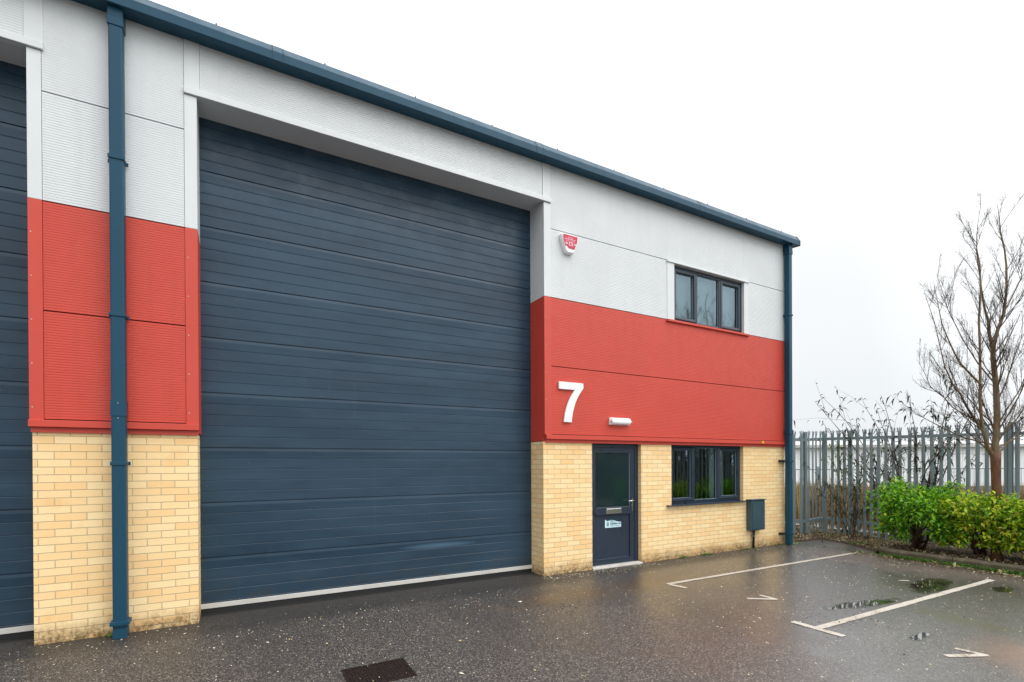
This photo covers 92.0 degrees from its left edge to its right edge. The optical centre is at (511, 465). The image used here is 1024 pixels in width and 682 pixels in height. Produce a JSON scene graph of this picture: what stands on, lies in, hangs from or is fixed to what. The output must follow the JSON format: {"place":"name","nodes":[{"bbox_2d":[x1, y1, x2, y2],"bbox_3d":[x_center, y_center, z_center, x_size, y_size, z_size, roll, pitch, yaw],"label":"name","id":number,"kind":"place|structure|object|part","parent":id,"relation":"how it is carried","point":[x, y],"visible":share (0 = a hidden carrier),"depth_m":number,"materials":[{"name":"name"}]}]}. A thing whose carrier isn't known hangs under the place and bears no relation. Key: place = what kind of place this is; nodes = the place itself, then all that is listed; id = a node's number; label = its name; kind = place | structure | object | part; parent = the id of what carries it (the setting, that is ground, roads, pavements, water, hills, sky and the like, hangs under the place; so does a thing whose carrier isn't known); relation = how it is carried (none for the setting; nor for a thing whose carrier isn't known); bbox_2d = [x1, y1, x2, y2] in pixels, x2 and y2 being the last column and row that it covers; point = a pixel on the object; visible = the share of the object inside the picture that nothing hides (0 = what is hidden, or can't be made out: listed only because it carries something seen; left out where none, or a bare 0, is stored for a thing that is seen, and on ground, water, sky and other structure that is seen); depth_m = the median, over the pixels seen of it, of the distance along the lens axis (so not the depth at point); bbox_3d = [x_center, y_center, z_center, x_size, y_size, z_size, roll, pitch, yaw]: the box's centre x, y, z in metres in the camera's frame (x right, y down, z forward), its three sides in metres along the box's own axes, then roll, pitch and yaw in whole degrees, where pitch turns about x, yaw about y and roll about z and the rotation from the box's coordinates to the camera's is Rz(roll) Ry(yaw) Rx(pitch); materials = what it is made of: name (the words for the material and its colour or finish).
{"place":"outdoors","nodes":[
{"label":"outdoors","id":0,"kind":"place"},
{"bbox_2d":[0,540,1023,681],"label":"asphalt","id":1,"kind":"structure","parent":0,"point":[602,647],"depth_m":5.05,"materials":[{"name":"grey asphalt"}]},
{"bbox_2d":[341,658,416,681],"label":"drain cover","id":2,"kind":"object","parent":1,"relation":"on","point":[391,670],"visible":1,"depth_m":4.11,"materials":[{"name":"metal"}]},
{"bbox_2d":[102,542,800,636],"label":"wall weeds","id":3,"kind":"object","parent":1,"relation":"on","point":[684,556],"depth_m":9.31,"materials":[{"name":"green plant"}]},
{"bbox_2d":[5,544,1023,681],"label":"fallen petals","id":4,"kind":"object","parent":1,"relation":"on","point":[575,596],"visible":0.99,"depth_m":5.41,"materials":[{"name":"white plant"}]},
{"bbox_2d":[532,558,965,654],"bbox_3d":[4.230,1.675,6.109,7.519,0.021,3.876,0,0,-29],"label":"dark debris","id":5,"kind":"object","parent":1,"relation":"on","point":[784,618],"visible":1,"depth_m":5.57,"materials":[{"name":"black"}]},
{"bbox_2d":[666,552,855,587],"bbox_3d":[4.448,1.675,8.153,4.997,0.001,0.336,0,0,-29],"label":"bay marking","id":6,"kind":"object","parent":1,"relation":"on","point":[672,583],"visible":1,"depth_m":7.92,"materials":[{"name":"paint"}]},
{"bbox_2d":[747,595,776,599],"bbox_3d":[3.176,1.688,6.276,0.333,0.001,0.262,0,0,-29],"label":"bay marking","id":7,"kind":"object","parent":1,"relation":"on","point":[770,598],"visible":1,"depth_m":6.29,"materials":[{"name":"paint"}]},
{"bbox_2d":[791,579,994,636],"bbox_3d":[5.066,1.679,6.190,4.420,0.001,0.531,0,0,-29],"label":"bay marking","id":8,"kind":"object","parent":1,"relation":"on","point":[855,617],"visible":1,"depth_m":5.75,"materials":[{"name":"paint"}]},
{"bbox_2d":[793,525,1023,578],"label":"leaf litter","id":9,"kind":"object","parent":1,"relation":"on","point":[897,542],"visible":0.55,"depth_m":9.54,"materials":[{"name":"brown plant"}]},
{"bbox_2d":[799,542,1023,575],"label":"kerb weeds","id":10,"kind":"object","parent":1,"relation":"on","point":[985,568],"visible":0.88,"depth_m":8.19,"materials":[{"name":"green plant"}]},
{"bbox_2d":[943,648,988,656],"bbox_3d":[4.050,1.690,4.415,0.368,0.001,0.240,0,0,-29],"label":"bay marking","id":11,"kind":"object","parent":1,"relation":"on","point":[966,655],"visible":1,"depth_m":4.42,"materials":[{"name":"paint"}]},
{"bbox_2d":[150,0,1023,440],"label":"sky","id":12,"kind":"structure","parent":0,"point":[856,131],"materials":[{"name":"white"}]},
{"bbox_2d":[793,525,930,553],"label":"verge","id":13,"kind":"structure","parent":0,"point":[873,549],"depth_m":10.90,"materials":[{"name":"soil"}]},
{"bbox_2d":[796,457,869,537],"bbox_3d":[7.356,0.747,11.084,1.359,1.921,1.485,0,0,14],"label":"straggly shrub","id":14,"kind":"object","parent":13,"relation":"on","point":[854,508],"visible":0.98,"depth_m":11.16,"materials":[{"name":"brown plant"}]},
{"bbox_2d":[793,528,898,544],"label":"verge weeds","id":15,"kind":"object","parent":13,"relation":"on","point":[860,543],"visible":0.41,"depth_m":10.69,"materials":[{"name":"green plant"}]},
{"bbox_2d":[817,441,920,531],"bbox_3d":[8.298,0.572,11.479,2.242,2.301,1.814,0,0,24],"label":"climber plant","id":16,"kind":"object","parent":13,"relation":"on","point":[867,500],"visible":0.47,"depth_m":11.51,"materials":[{"name":"brown plant"}]},
{"bbox_2d":[792,367,992,539],"bbox_3d":[8.740,-0.203,10.860,3.619,3.822,3.709,0,0,9],"label":"straggly shrub","id":17,"kind":"object","parent":13,"relation":"on","point":[936,455],"visible":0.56,"depth_m":10.52,"materials":[{"name":"brown plant"}]},
{"bbox_2d":[793,530,1022,563],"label":"verge chippings","id":18,"kind":"object","parent":13,"relation":"on","point":[907,548],"visible":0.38,"depth_m":9.43,"materials":[{"name":"beige gravel"}]},
{"bbox_2d":[796,523,1020,546],"bbox_3d":[11.037,1.591,9.401,2.000,0.001,19.000,0,0,-29],"label":"concrete strip","id":19,"kind":"object","parent":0,"point":[835,525],"depth_m":12.74,"materials":[{"name":"grey concrete"}]},
{"bbox_2d":[834,486,1023,553],"bbox_3d":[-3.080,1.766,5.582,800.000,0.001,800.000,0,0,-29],"label":"ground","id":20,"kind":"structure","parent":0,"point":[981,487],"depth_m":32.60,"materials":[{"name":"brown soil"}]},
{"bbox_2d":[0,0,800,644],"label":"industrial unit","id":21,"kind":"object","parent":20,"relation":"on","point":[278,326],"visible":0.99,"depth_m":6.33,"materials":[{"name":"metal"}]},
{"bbox_3d":[-6.796,-1.182,4.002,4.565,5.875,0.058,0,0,-29],"label":"roller door","id":22,"kind":"part","parent":21,"relation":"part of","materials":[{"name":"metal"}]},
{"bbox_3d":[-1.666,-1.218,6.844,4.537,5.875,0.058,0,0,-29],"label":"roller door","id":23,"kind":"part","parent":21,"relation":"part of","materials":[{"name":"metal"}]},
{"bbox_2d":[559,233,577,255],"bbox_3d":[0.894,-3.459,7.732,0.329,0.295,0.080,0,0,-29],"label":"alarm box","id":24,"kind":"object","parent":21,"relation":"attached to","point":[568,243],"visible":1,"depth_m":7.69,"materials":[{"name":"white plastic"}]},
{"bbox_2d":[558,381,582,421],"bbox_3d":[0.929,-0.996,7.779,0.467,0.627,0.030,0,0,-29],"label":"unit number","id":25,"kind":"object","parent":21,"relation":"attached to","point":[577,388],"visible":1,"depth_m":7.76,"materials":[{"name":"white plastic"}]},
{"bbox_3d":[1.747,0.671,8.370,1.070,2.102,0.200,0,0,-29],"label":"entrance door","id":26,"kind":"part","parent":21,"relation":"part of","materials":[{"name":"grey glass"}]},
{"bbox_2d":[609,417,631,425],"bbox_3d":[1.806,-0.738,8.235,0.434,0.120,0.089,0,0,-29],"label":"bulkhead light","id":27,"kind":"object","parent":21,"relation":"attached to","point":[621,421],"visible":1,"depth_m":8.19,"materials":[{"name":"white plastic"}]},
{"bbox_2d":[666,445,747,506],"bbox_3d":[3.703,0.166,9.424,2.180,1.115,0.220,0,0,-29],"label":"window","id":28,"kind":"structure","parent":21,"relation":"in","point":[718,498],"depth_m":9.57,"materials":[{"name":"metal"}]},
{"bbox_2d":[674,266,740,331],"bbox_3d":[3.729,-3.134,9.449,1.940,1.015,0.088,0,0,-29],"label":"window","id":29,"kind":"structure","parent":21,"relation":"in","point":[719,281],"depth_m":9.57,"materials":[{"name":"metal"}]},
{"bbox_2d":[746,498,765,548],"bbox_3d":[4.931,1.182,9.981,0.449,1.019,0.143,0,0,-29],"label":"meter box","id":30,"kind":"object","parent":21,"relation":"attached to","point":[755,514],"visible":0.96,"depth_m":9.91,"materials":[{"name":"paint"}]},
{"bbox_2d":[784,440,1023,486],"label":"warehouse","id":31,"kind":"structure","parent":20,"relation":"on","point":[953,457],"depth_m":36.05,"materials":[{"name":"concrete"}]},
{"bbox_2d":[792,422,1023,551],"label":"palisade fence","id":32,"kind":"object","parent":20,"relation":"on","point":[805,520],"visible":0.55,"depth_m":11.13,"materials":[{"name":"metal"}]},
{"bbox_2d":[796,477,1023,540],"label":"dry reeds","id":33,"kind":"object","parent":20,"relation":"on","point":[835,505],"visible":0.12,"depth_m":13.17,"materials":[{"name":"brown plant"}]},
{"bbox_2d":[796,466,1023,491],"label":"railing","id":34,"kind":"object","parent":20,"relation":"on","point":[920,474],"visible":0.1,"depth_m":22.01,"materials":[{"name":"metal"}]},
{"bbox_2d":[879,546,1023,572],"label":"kerb","id":35,"kind":"structure","parent":20,"relation":"on","point":[959,560],"depth_m":8.31,"materials":[{"name":"concrete"}]},
{"bbox_2d":[887,540,1023,564],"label":"planting bed","id":36,"kind":"object","parent":20,"relation":"on","point":[952,550],"visible":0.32,"depth_m":8.99,"materials":[{"name":"soil"}]},
{"bbox_2d":[864,475,974,549],"bbox_3d":[7.636,0.911,9.287,1.335,1.439,1.633,0,0,-29],"label":"hedge shrub","id":37,"kind":"object","parent":36,"relation":"on","point":[901,514],"visible":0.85,"depth_m":9.17,"materials":[{"name":"green plant"}]},
{"bbox_2d":[901,187,1023,559],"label":"bare tree","id":38,"kind":"object","parent":36,"relation":"on","point":[994,452],"visible":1,"depth_m":8.30,"materials":[{"name":"brown plant"}]},
{"bbox_2d":[934,489,1021,556],"bbox_3d":[8.065,1.011,8.559,1.310,1.244,1.392,0,0,-29],"label":"hedge shrub","id":39,"kind":"object","parent":36,"relation":"on","point":[977,510],"visible":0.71,"depth_m":8.37,"materials":[{"name":"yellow plant"}]},
{"bbox_2d":[989,493,1023,557],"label":"hedge shrub","id":40,"kind":"object","parent":36,"relation":"on","point":[1011,540],"visible":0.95,"depth_m":7.93,"materials":[{"name":"green plant"}]}
]}

